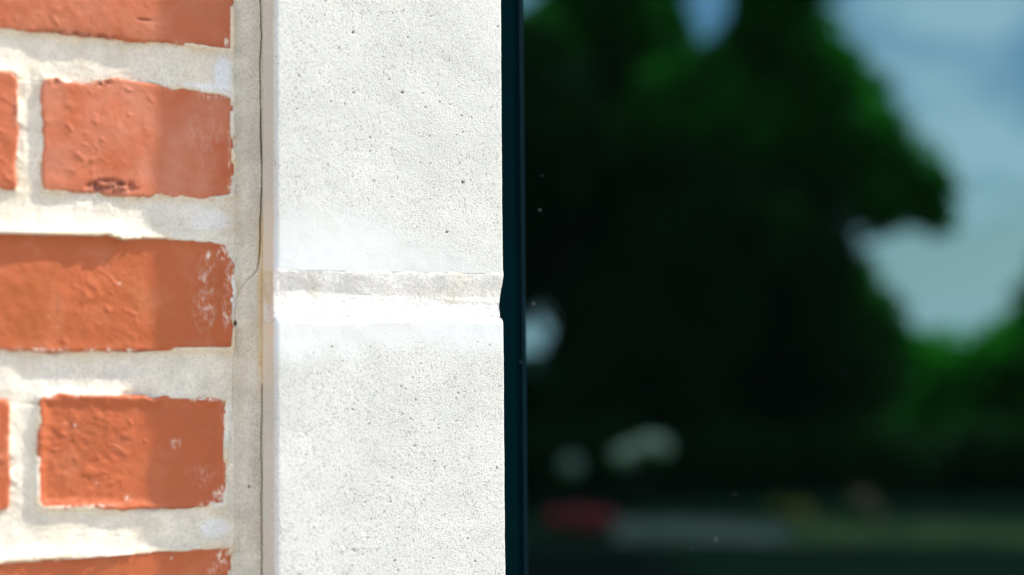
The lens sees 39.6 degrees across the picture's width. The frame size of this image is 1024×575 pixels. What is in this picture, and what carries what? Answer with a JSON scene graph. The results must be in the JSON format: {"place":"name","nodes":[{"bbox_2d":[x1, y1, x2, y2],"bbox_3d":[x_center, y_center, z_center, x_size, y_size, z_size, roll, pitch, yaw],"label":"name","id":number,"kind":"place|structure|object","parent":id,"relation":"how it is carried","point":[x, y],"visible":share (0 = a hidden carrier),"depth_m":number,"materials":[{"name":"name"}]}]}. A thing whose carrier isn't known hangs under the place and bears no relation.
{"place":"outdoors","nodes":[
{"label":"outdoors","id":0,"kind":"place"},
{"label":"ground","id":1,"kind":"structure","parent":0,"visible":0},
{"bbox_2d":[0,0,263,574],"bbox_3d":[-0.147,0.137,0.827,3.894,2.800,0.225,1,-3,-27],"label":"brick wall","id":2,"kind":"structure","parent":1,"relation":"on","point":[131,302],"depth_m":0.69,"materials":[{"name":"brick"}]},
{"bbox_2d":[262,0,504,574],"bbox_3d":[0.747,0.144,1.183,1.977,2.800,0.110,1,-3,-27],"label":"stone window surround","id":3,"kind":"object","parent":2,"relation":"attached to","point":[383,404],"visible":1,"depth_m":0.73,"materials":[{"name":"white stone"}]},
{"bbox_2d":[499,0,1023,574],"bbox_3d":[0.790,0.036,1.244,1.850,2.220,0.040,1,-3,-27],"label":"window","id":4,"kind":"structure","parent":3,"relation":"attached to","point":[761,306],"depth_m":0.93,"materials":[{"name":"glass"}]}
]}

